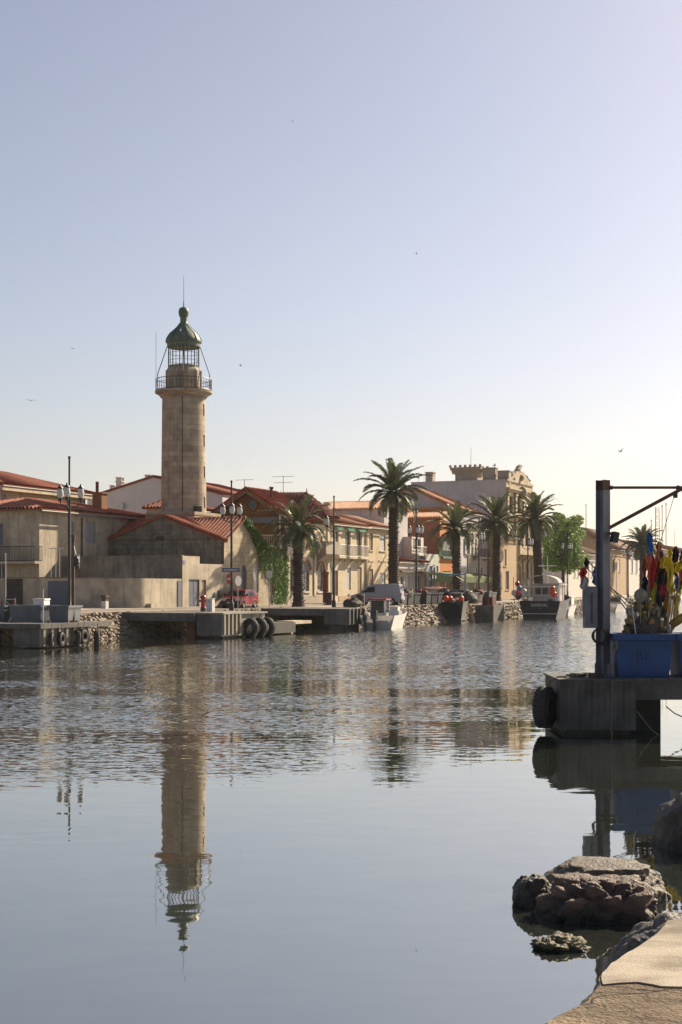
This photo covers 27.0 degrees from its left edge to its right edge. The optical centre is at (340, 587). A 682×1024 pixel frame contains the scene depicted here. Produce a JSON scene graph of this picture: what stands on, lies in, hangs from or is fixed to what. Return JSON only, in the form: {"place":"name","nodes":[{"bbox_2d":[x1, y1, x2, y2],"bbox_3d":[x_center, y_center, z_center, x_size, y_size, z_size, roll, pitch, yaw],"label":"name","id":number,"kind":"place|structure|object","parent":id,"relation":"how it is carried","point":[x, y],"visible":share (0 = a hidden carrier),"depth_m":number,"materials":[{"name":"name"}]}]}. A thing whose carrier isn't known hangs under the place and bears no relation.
{"place":"outdoors","nodes":[
{"label":"outdoors","id":0,"kind":"place"},
{"bbox_2d":[0,607,681,1023],"bbox_3d":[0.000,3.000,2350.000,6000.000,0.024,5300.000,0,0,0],"label":"water","id":1,"kind":"structure","parent":0,"point":[320,825],"depth_m":18.18,"materials":[{"name":"grey liquid"}]},
{"bbox_2d":[0,621,110,647],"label":"concrete jetty","id":2,"kind":"object","parent":1,"relation":"in","point":[31,634],"visible":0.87,"depth_m":70.83,"materials":[{"name":"concrete"}]},
{"bbox_2d":[0,605,11,621],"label":"fish tub","id":3,"kind":"object","parent":2,"relation":"on","point":[5,615],"visible":0.81,"depth_m":74.62,"materials":[{"name":"grey plastic"}]},
{"bbox_2d":[8,605,26,621],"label":"fish tub","id":4,"kind":"object","parent":2,"relation":"on","point":[17,613],"visible":0.69,"depth_m":74.39,"materials":[{"name":"grey plastic"}]},
{"bbox_2d":[23,605,50,621],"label":"fish tub","id":5,"kind":"object","parent":2,"relation":"on","point":[33,613],"visible":0.77,"depth_m":73.58,"materials":[{"name":"grey plastic"}]},
{"bbox_2d":[32,598,49,604],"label":"foam box","id":6,"kind":"object","parent":5,"relation":"on","point":[37,601],"visible":1,"depth_m":73.56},
{"bbox_2d":[57,626,64,645],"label":"tyre fender","id":7,"kind":"object","parent":2,"relation":"attached to","point":[61,638],"visible":1,"depth_m":71.17,"materials":[{"name":"rubber"}]},
{"bbox_2d":[47,605,82,622],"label":"fish tub","id":8,"kind":"object","parent":2,"relation":"on","point":[61,613],"visible":0.99,"depth_m":72.97,"materials":[{"name":"grey plastic"}]},
{"bbox_2d":[71,535,75,621],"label":"mooring post","id":9,"kind":"object","parent":2,"relation":"on","point":[73,537],"visible":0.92,"depth_m":73.23,"materials":[{"name":"metal"}]},
{"bbox_2d":[72,546,79,569],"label":"net float bundle","id":10,"kind":"object","parent":9,"relation":"hanging from","point":[76,562],"visible":1,"depth_m":72.89,"materials":[{"name":"paint"}]},
{"bbox_2d":[80,621,87,643],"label":"tyre fender","id":11,"kind":"object","parent":2,"relation":"attached to","point":[84,635],"visible":1,"depth_m":73.14,"materials":[{"name":"rubber"}]},
{"bbox_2d":[122,610,311,637],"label":"concrete jetty","id":12,"kind":"object","parent":1,"relation":"in","point":[222,624],"visible":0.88,"depth_m":85.62,"materials":[{"name":"concrete"}]},
{"bbox_2d":[206,598,214,611],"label":"power box","id":13,"kind":"object","parent":12,"relation":"on","point":[210,604],"visible":1,"depth_m":87.11,"materials":[{"name":"white paint"}]},
{"bbox_2d":[244,613,258,636],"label":"tyre fender","id":14,"kind":"object","parent":12,"relation":"attached to","point":[253,622],"visible":0.98,"depth_m":86.45,"materials":[{"name":"rubber"}]},
{"bbox_2d":[255,616,267,636],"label":"tyre fender","id":15,"kind":"object","parent":12,"relation":"attached to","point":[264,625],"visible":0.62,"depth_m":87.44,"materials":[{"name":"rubber"}]},
{"bbox_2d":[263,614,275,635],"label":"tyre fender","id":16,"kind":"object","parent":12,"relation":"attached to","point":[272,627],"visible":0.64,"depth_m":88.45,"materials":[{"name":"rubber"}]},
{"bbox_2d":[261,607,364,629],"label":"concrete jetty","id":17,"kind":"object","parent":1,"relation":"in","point":[341,618],"visible":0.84,"depth_m":102.44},
{"bbox_2d":[343,597,362,606],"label":"net heap","id":18,"kind":"object","parent":17,"relation":"on","point":[353,602],"visible":1,"depth_m":108.97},
{"bbox_2d":[360,599,406,628],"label":"motor boat","id":19,"kind":"object","parent":1,"relation":"on","point":[382,615],"visible":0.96,"depth_m":103.62,"materials":[{"name":"white paint"}]},
{"bbox_2d":[442,593,468,620],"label":"fishing boat","id":20,"kind":"object","parent":1,"relation":"on","point":[454,605],"visible":0.95,"depth_m":127.07,"materials":[{"name":"paint"}]},
{"bbox_2d":[462,591,477,603],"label":"net heap","id":21,"kind":"object","parent":20,"relation":"on","point":[471,597],"visible":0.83,"depth_m":130.44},
{"bbox_2d":[475,553,503,619],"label":"boat","id":22,"kind":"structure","parent":1,"relation":"in","point":[488,609],"depth_m":134.38,"materials":[{"name":"paint"}]},
{"bbox_2d":[512,874,551,908],"bbox_3d":[1.827,2.960,13.490,0.395,0.517,0.430,0,0,0],"label":"rock","id":23,"kind":"object","parent":1,"relation":"in","point":[527,890],"visible":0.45,"depth_m":13.36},
{"bbox_2d":[516,556,570,618],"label":"fishing boat","id":24,"kind":"object","parent":1,"relation":"on","point":[548,601],"visible":0.98,"depth_m":138.68,"materials":[{"name":"black paint"}]},
{"bbox_2d":[511,571,526,602],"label":"marker buoys","id":25,"kind":"object","parent":24,"relation":"on","point":[519,587],"visible":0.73,"depth_m":140.84,"materials":[{"name":"paint"}]},
{"bbox_2d":[530,931,590,952],"bbox_3d":[1.841,3.031,11.842,0.541,0.296,0.420,0,0,0],"label":"rock","id":26,"kind":"object","parent":1,"relation":"in","point":[558,941],"visible":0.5,"depth_m":11.77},
{"bbox_2d":[564,580,575,614],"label":"moored boat","id":27,"kind":"object","parent":1,"relation":"on","point":[571,610],"visible":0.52,"depth_m":159.43,"materials":[{"name":"white paint"}]},
{"bbox_2d":[534,873,657,924],"bbox_3d":[2.322,3.002,13.004,1.127,0.710,0.785,0,0,6],"label":"rock","id":28,"kind":"object","parent":1,"relation":"in","point":[579,898],"visible":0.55,"depth_m":12.77,"materials":[{"name":"stone"}]},
{"bbox_2d":[543,856,671,902],"bbox_3d":[2.568,3.045,13.913,1.293,0.730,1.057,0,0,-6],"label":"rock","id":29,"kind":"object","parent":1,"relation":"in","point":[598,866],"visible":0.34,"depth_m":13.73,"materials":[{"name":"stone"}]},
{"bbox_2d":[543,672,681,733],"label":"concrete pier","id":30,"kind":"structure","parent":1,"relation":"in","point":[583,702],"depth_m":29.00,"materials":[{"name":"concrete"}]},
{"bbox_2d":[532,676,565,728],"bbox_3d":[4.322,2.377,29.454,0.534,1.086,0.879,0,0,27],"label":"tyre fender","id":31,"kind":"object","parent":30,"relation":"hanging from","point":[544,707],"visible":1,"depth_m":29.24,"materials":[{"name":"rubber"}]},
{"bbox_2d":[582,480,681,676],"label":"crane post","id":32,"kind":"object","parent":30,"relation":"on","point":[596,606],"visible":0.96,"depth_m":29.88,"materials":[{"name":"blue metal"}]},
{"bbox_2d":[610,632,675,676],"bbox_3d":[6.280,1.405,29.920,1.270,0.900,1.110,0,0,0],"label":"fish tub","id":33,"kind":"object","parent":30,"relation":"on","point":[642,655],"visible":0.9,"depth_m":29.45,"materials":[{"name":"blue plastic"}]},
{"bbox_2d":[576,560,633,605],"bbox_3d":[5.716,-0.034,30.353,1.427,1.146,0.105,0,0,0],"label":"marker flag","id":34,"kind":"object","parent":33,"relation":"on","point":[584,580],"visible":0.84,"depth_m":30.34,"materials":[{"name":"fabric"}]},
{"bbox_2d":[622,614,672,633],"bbox_3d":[6.447,0.750,29.917,1.054,0.495,0.754,0,0,17],"label":"net heap","id":35,"kind":"object","parent":33,"relation":"in","point":[645,626],"visible":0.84,"depth_m":29.64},
{"bbox_2d":[641,556,647,591],"bbox_3d":[6.411,0.105,30.053,0.140,1.566,0.105,0,0,0],"label":"marker flag","id":36,"kind":"object","parent":35,"relation":"on","point":[644,581],"visible":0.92,"depth_m":30.03,"materials":[{"name":"fabric"}]},
{"bbox_2d":[645,532,654,610],"bbox_3d":[6.493,-0.166,29.902,0.230,1.995,0.105,0,0,0],"label":"marker flag","id":37,"kind":"object","parent":35,"relation":"on","point":[650,563],"visible":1,"depth_m":29.88,"materials":[{"name":"fabric"}]},
{"bbox_2d":[649,550,664,604],"bbox_3d":[6.639,0.042,29.953,0.372,1.666,0.105,0,0,0],"label":"marker flag","id":38,"kind":"object","parent":35,"relation":"on","point":[652,594],"visible":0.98,"depth_m":29.94,"materials":[{"name":"fabric"}]},
{"bbox_2d":[655,541,661,583],"bbox_3d":[6.703,-0.062,30.102,0.201,1.842,0.105,0,0,0],"label":"marker flag","id":39,"kind":"object","parent":35,"relation":"on","point":[657,568],"visible":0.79,"depth_m":30.09,"materials":[{"name":"fabric"}]},
{"bbox_2d":[655,567,667,616],"bbox_3d":[6.697,0.181,29.752,0.259,1.399,0.104,0,0,0],"label":"marker flag","id":40,"kind":"object","parent":35,"relation":"on","point":[662,579],"visible":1,"depth_m":29.73,"materials":[{"name":"fabric"}]},
{"bbox_2d":[659,547,681,624],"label":"marker flag","id":41,"kind":"object","parent":35,"relation":"on","point":[672,568],"visible":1,"depth_m":29.69,"materials":[{"name":"fabric"}]},
{"bbox_2d":[669,613,681,627],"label":"buoy","id":42,"kind":"object","parent":35,"relation":"on","point":[676,621],"visible":0.87,"depth_m":29.95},
{"bbox_2d":[673,550,681,618],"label":"marker flag","id":43,"kind":"object","parent":35,"relation":"on","point":[680,561],"visible":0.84,"depth_m":29.99,"materials":[{"name":"fabric"}]},
{"bbox_2d":[670,545,678,591],"bbox_3d":[7.005,0.001,30.202,0.319,1.808,0.104,0,0,0],"label":"marker flag","id":44,"kind":"object","parent":33,"relation":"in","point":[675,555],"visible":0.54,"depth_m":30.18,"materials":[{"name":"fabric"}]},
{"bbox_3d":[6.375,0.453,29.719,0.077,1.036,0.023,0,0,0],"label":"float pole","id":45,"kind":"object","parent":33,"relation":"in","visible":0},
{"bbox_2d":[633,587,647,603],"bbox_3d":[6.282,0.185,29.796,0.308,0.418,0.308,0,0,0],"label":"buoy","id":46,"kind":"object","parent":45,"relation":"hanging from","point":[643,595],"visible":1,"depth_m":29.70,"materials":[{"name":"grey plastic"}]},
{"bbox_2d":[670,632,681,676],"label":"fish tub","id":47,"kind":"object","parent":30,"relation":"on","point":[676,662],"visible":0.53,"depth_m":29.86,"materials":[{"name":"grey plastic"}]},
{"bbox_2d":[670,573,679,620],"bbox_3d":[7.124,0.286,30.402,0.234,1.227,0.104,0,0,0],"label":"marker flag","id":48,"kind":"object","parent":47,"relation":"on","point":[676,580],"visible":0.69,"depth_m":30.39,"materials":[{"name":"fabric"}]},
{"bbox_2d":[610,564,627,611],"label":"moored boat","id":49,"kind":"object","parent":1,"relation":"on","point":[616,605],"visible":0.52,"depth_m":181.72,"materials":[{"name":"white paint"}]},
{"bbox_2d":[604,912,681,970],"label":"rock","id":50,"kind":"object","parent":1,"relation":"on","point":[640,933],"visible":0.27,"depth_m":7.47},
{"bbox_2d":[651,792,681,852],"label":"rock","id":51,"kind":"object","parent":1,"relation":"in","point":[667,829],"visible":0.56,"depth_m":16.37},
{"bbox_2d":[0,0,681,547],"label":"sky","id":52,"kind":"structure","parent":0,"point":[528,153],"materials":[{"name":"blue"}]},
{"bbox_2d":[81,595,633,611],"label":"pavement","id":53,"kind":"structure","parent":0,"point":[160,608],"depth_m":98.41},
{"bbox_2d":[57,456,83,604],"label":"street lamp","id":54,"kind":"object","parent":53,"relation":"on","point":[67,492],"visible":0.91,"depth_m":76.05,"materials":[{"name":"metal"}]},
{"bbox_2d":[0,548,181,607],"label":"garden wall","id":55,"kind":"structure","parent":53,"relation":"on","point":[122,592],"depth_m":94.06,"materials":[{"name":"beige paint"}]},
{"bbox_2d":[178,581,181,606],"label":"door","id":56,"kind":"structure","parent":55,"relation":"in","point":[179,582],"depth_m":99.01,"materials":[{"name":"grey paint"}]},
{"bbox_2d":[100,595,108,608],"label":"bollard","id":57,"kind":"object","parent":53,"relation":"on","point":[104,603],"visible":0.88,"depth_m":90.88,"materials":[{"name":"metal"}]},
{"bbox_2d":[61,555,223,606],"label":"annex","id":58,"kind":"object","parent":53,"relation":"on","point":[207,583],"visible":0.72,"depth_m":101.31,"materials":[{"name":"beige paint"}]},
{"bbox_2d":[189,579,192,606],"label":"door","id":59,"kind":"structure","parent":58,"relation":"in","point":[190,580],"depth_m":100.74,"materials":[{"name":"grey paint"}]},
{"bbox_2d":[193,579,197,606],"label":"door","id":60,"kind":"structure","parent":58,"relation":"in","point":[195,582],"depth_m":101.33,"materials":[{"name":"grey paint"}]},
{"bbox_2d":[146,290,220,517],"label":"lighthouse","id":61,"kind":"object","parent":53,"relation":"on","point":[183,394],"visible":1,"depth_m":112.15,"materials":[{"name":"stone"}]},
{"bbox_2d":[220,480,241,610],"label":"street lamp","id":62,"kind":"object","parent":53,"relation":"on","point":[231,522],"visible":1,"depth_m":93.24,"materials":[{"name":"metal"}]},
{"bbox_2d":[264,556,289,604],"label":"garden wall","id":63,"kind":"structure","parent":53,"relation":"on","point":[266,590],"depth_m":112.44,"materials":[{"name":"beige paint"}]},
{"bbox_2d":[322,570,328,602],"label":"sign post","id":64,"kind":"object","parent":53,"relation":"on","point":[325,573],"visible":0.87,"depth_m":125.72,"materials":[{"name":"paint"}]},
{"bbox_2d":[424,572,492,591],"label":"terrace awning","id":65,"kind":"object","parent":53,"relation":"on","point":[472,577],"visible":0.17,"depth_m":160.12,"materials":[{"name":"green fabric"}]},
{"bbox_2d":[541,512,590,593],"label":"tree","id":66,"kind":"object","parent":53,"relation":"on","point":[556,541],"visible":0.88,"depth_m":197.75,"materials":[{"name":"green plant"}]},
{"bbox_2d":[81,597,633,626],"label":"quay","id":67,"kind":"structure","parent":0,"point":[317,621],"depth_m":108.89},
{"bbox_2d":[0,607,307,645],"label":"quay revetment","id":68,"kind":"object","parent":67,"relation":"attached to","point":[120,627],"visible":0.23,"depth_m":86.54,"materials":[{"name":"stone"}]},
{"bbox_2d":[220,589,257,607],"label":"parked car","id":69,"kind":"object","parent":67,"relation":"on","point":[247,597],"visible":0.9,"depth_m":103.70,"materials":[{"name":"red metal"}]},
{"bbox_2d":[257,493,331,606],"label":"palm tree","id":70,"kind":"object","parent":67,"relation":"on","point":[297,533],"visible":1,"depth_m":110.88,"materials":[{"name":"green plant"}]},
{"bbox_2d":[324,496,335,606],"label":"street lamp","id":71,"kind":"object","parent":67,"relation":"on","point":[326,521],"visible":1,"depth_m":108.76,"materials":[{"name":"metal"}]},
{"bbox_2d":[351,584,405,604],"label":"delivery van","id":72,"kind":"object","parent":67,"relation":"on","point":[386,591],"visible":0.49,"depth_m":120.10,"materials":[{"name":"silver metal"}]},
{"bbox_2d":[353,457,433,583],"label":"palm tree","id":73,"kind":"object","parent":67,"relation":"on","point":[392,480],"visible":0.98,"depth_m":129.80,"materials":[{"name":"green plant"}]},
{"bbox_2d":[407,508,423,604],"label":"street lamp","id":74,"kind":"object","parent":67,"relation":"on","point":[418,529],"visible":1,"depth_m":125.62,"materials":[{"name":"metal"}]},
{"bbox_2d":[420,593,431,603],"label":"fish tub","id":75,"kind":"object","parent":67,"relation":"on","point":[425,598],"visible":0.66,"depth_m":126.77,"materials":[{"name":"grey plastic"}]},
{"bbox_2d":[420,500,487,589],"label":"palm tree","id":76,"kind":"object","parent":67,"relation":"on","point":[454,519],"visible":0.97,"depth_m":146.68,"materials":[{"name":"green plant"}]},
{"bbox_2d":[471,518,484,602],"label":"street lamp","id":77,"kind":"object","parent":67,"relation":"on","point":[481,536],"visible":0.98,"depth_m":142.33,"materials":[{"name":"metal"}]},
{"bbox_2d":[336,598,635,626],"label":"quay revetment","id":78,"kind":"object","parent":67,"relation":"on","point":[417,614],"visible":0.07,"depth_m":125.97,"materials":[{"name":"stone"}]},
{"bbox_2d":[465,491,527,600],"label":"palm tree","id":79,"kind":"object","parent":67,"relation":"on","point":[496,526],"visible":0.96,"depth_m":159.48,"materials":[{"name":"green plant"}]},
{"bbox_2d":[521,525,533,597],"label":"street lamp","id":80,"kind":"object","parent":67,"relation":"on","point":[530,541],"visible":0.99,"depth_m":158.89,"materials":[{"name":"metal"}]},
{"bbox_2d":[507,490,562,583],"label":"palm tree","id":81,"kind":"object","parent":67,"relation":"on","point":[535,523],"visible":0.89,"depth_m":175.96,"materials":[{"name":"green plant"}]},
{"bbox_2d":[561,531,572,595],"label":"street lamp","id":82,"kind":"object","parent":67,"relation":"on","point":[569,546],"visible":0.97,"depth_m":175.42,"materials":[{"name":"metal"}]},
{"bbox_2d":[623,540,631,597],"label":"street lamp","id":83,"kind":"object","parent":67,"relation":"on","point":[629,553],"visible":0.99,"depth_m":208.52,"materials":[{"name":"metal"}]},
{"bbox_2d":[620,524,664,588],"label":"palm tree","id":84,"kind":"object","parent":67,"relation":"on","point":[640,548],"visible":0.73,"depth_m":242.85,"materials":[{"name":"green plant"}]},
{"bbox_2d":[545,921,681,1023],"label":"quay","id":85,"kind":"structure","parent":0,"point":[635,1003],"depth_m":5.25,"materials":[{"name":"concrete"}]},
{"bbox_2d":[580,923,664,1005],"bbox_3d":[0.964,2.875,5.759,0.351,2.650,2.420,0,0,30],"label":"quay edge","id":86,"kind":"object","parent":85,"relation":"attached to","point":[596,987],"visible":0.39,"depth_m":5.57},
{"bbox_2d":[601,919,681,987],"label":"quay slab","id":87,"kind":"structure","parent":85,"relation":"on","point":[655,960],"depth_m":5.84,"materials":[{"name":"concrete"}]},
{"bbox_3d":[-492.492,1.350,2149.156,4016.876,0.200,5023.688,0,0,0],"label":"ground","id":88,"kind":"structure","parent":0,"visible":0},
{"bbox_2d":[0,471,93,503],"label":"house","id":89,"kind":"structure","parent":88,"relation":"on","point":[13,485],"depth_m":120.73,"materials":[{"name":"tile"}]},
{"bbox_2d":[0,482,145,576],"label":"house","id":90,"kind":"structure","parent":88,"relation":"on","point":[33,531],"depth_m":102.27,"materials":[{"name":"beige paint"}]},
{"bbox_2d":[87,474,239,513],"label":"house","id":91,"kind":"structure","parent":88,"relation":"on","point":[134,496],"depth_m":135.95,"materials":[{"name":"grey paint"}]},
{"bbox_2d":[141,500,214,512],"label":"house","id":92,"kind":"structure","parent":88,"relation":"on","point":[154,506],"depth_m":119.77,"materials":[{"name":"tile"}]},
{"bbox_2d":[107,514,263,605],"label":"stone house","id":93,"kind":"structure","parent":88,"relation":"on","point":[206,540],"depth_m":107.42,"materials":[{"name":"beige stone"}]},
{"bbox_2d":[243,517,290,604],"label":"ivy","id":94,"kind":"object","parent":93,"relation":"attached to","point":[278,565],"visible":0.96,"depth_m":112.46,"materials":[{"name":"green plant"}]},
{"bbox_2d":[210,476,339,602],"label":"house","id":95,"kind":"structure","parent":88,"relation":"on","point":[252,501],"depth_m":125.28,"materials":[{"name":"beige paint"}]},
{"bbox_2d":[246,498,258,511],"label":"round window","id":96,"kind":"structure","parent":95,"relation":"in","point":[252,504],"depth_m":123.21,"materials":[{"name":"glass"}]},
{"bbox_2d":[303,562,307,590],"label":"window","id":97,"kind":"structure","parent":95,"relation":"in","point":[305,580],"depth_m":125.80,"materials":[{"name":"glass"}]},
{"bbox_2d":[317,564,321,590],"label":"window","id":98,"kind":"structure","parent":95,"relation":"in","point":[319,573],"depth_m":128.62,"materials":[{"name":"glass"}]},
{"bbox_2d":[330,517,371,601],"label":"house","id":99,"kind":"structure","parent":88,"relation":"on","point":[350,564],"depth_m":134.82,"materials":[{"name":"beige paint"}]},
{"bbox_2d":[335,513,388,586],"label":"house","id":100,"kind":"structure","parent":88,"relation":"on","point":[377,538],"depth_m":141.47,"materials":[{"name":"yellow paint"}]},
{"bbox_2d":[322,500,410,556],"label":"house","id":101,"kind":"structure","parent":88,"relation":"on","point":[356,508],"depth_m":149.41,"materials":[{"name":"grey paint"}]},
{"bbox_2d":[399,556,429,592],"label":"house","id":102,"kind":"structure","parent":88,"relation":"on","point":[407,572],"depth_m":150.69,"materials":[{"name":"white paint"}]},
{"bbox_2d":[403,537,425,558],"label":"house","id":103,"kind":"structure","parent":102,"relation":"on","point":[409,544],"depth_m":152.50,"materials":[{"name":"white paint"}]},
{"bbox_2d":[420,554,439,591],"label":"house","id":104,"kind":"structure","parent":88,"relation":"on","point":[434,562],"depth_m":156.53,"materials":[{"name":"white paint"}]},
{"bbox_2d":[408,507,454,588],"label":"house","id":105,"kind":"structure","parent":88,"relation":"on","point":[424,514],"depth_m":159.75,"materials":[{"name":"orange paint"}]},
{"bbox_2d":[400,488,485,588],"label":"house","id":106,"kind":"structure","parent":88,"relation":"on","point":[432,499],"depth_m":166.08,"materials":[{"name":"orange paint"}]},
{"bbox_2d":[411,464,543,597],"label":"mansion","id":107,"kind":"structure","parent":88,"relation":"on","point":[469,484],"depth_m":185.37,"materials":[{"name":"paint"}]},
{"bbox_2d":[465,522,489,590],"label":"house","id":108,"kind":"structure","parent":88,"relation":"on","point":[472,561],"depth_m":169.42,"materials":[{"name":"beige paint"}]},
{"bbox_2d":[488,529,520,598],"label":"house","id":109,"kind":"structure","parent":88,"relation":"on","point":[509,559],"depth_m":177.69,"materials":[{"name":"beige paint"}]},
{"bbox_2d":[541,542,595,596],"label":"house","id":110,"kind":"structure","parent":88,"relation":"on","point":[574,588],"depth_m":216.43,"materials":[{"name":"white paint"}]},
{"bbox_2d":[576,527,626,595],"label":"house","id":111,"kind":"structure","parent":88,"relation":"on","point":[616,552],"depth_m":243.10,"materials":[{"name":"beige paint"}]},
{"bbox_2d":[618,539,653,594],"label":"house","id":112,"kind":"structure","parent":88,"relation":"on","point":[634,572],"depth_m":256.19,"materials":[{"name":"white paint"}]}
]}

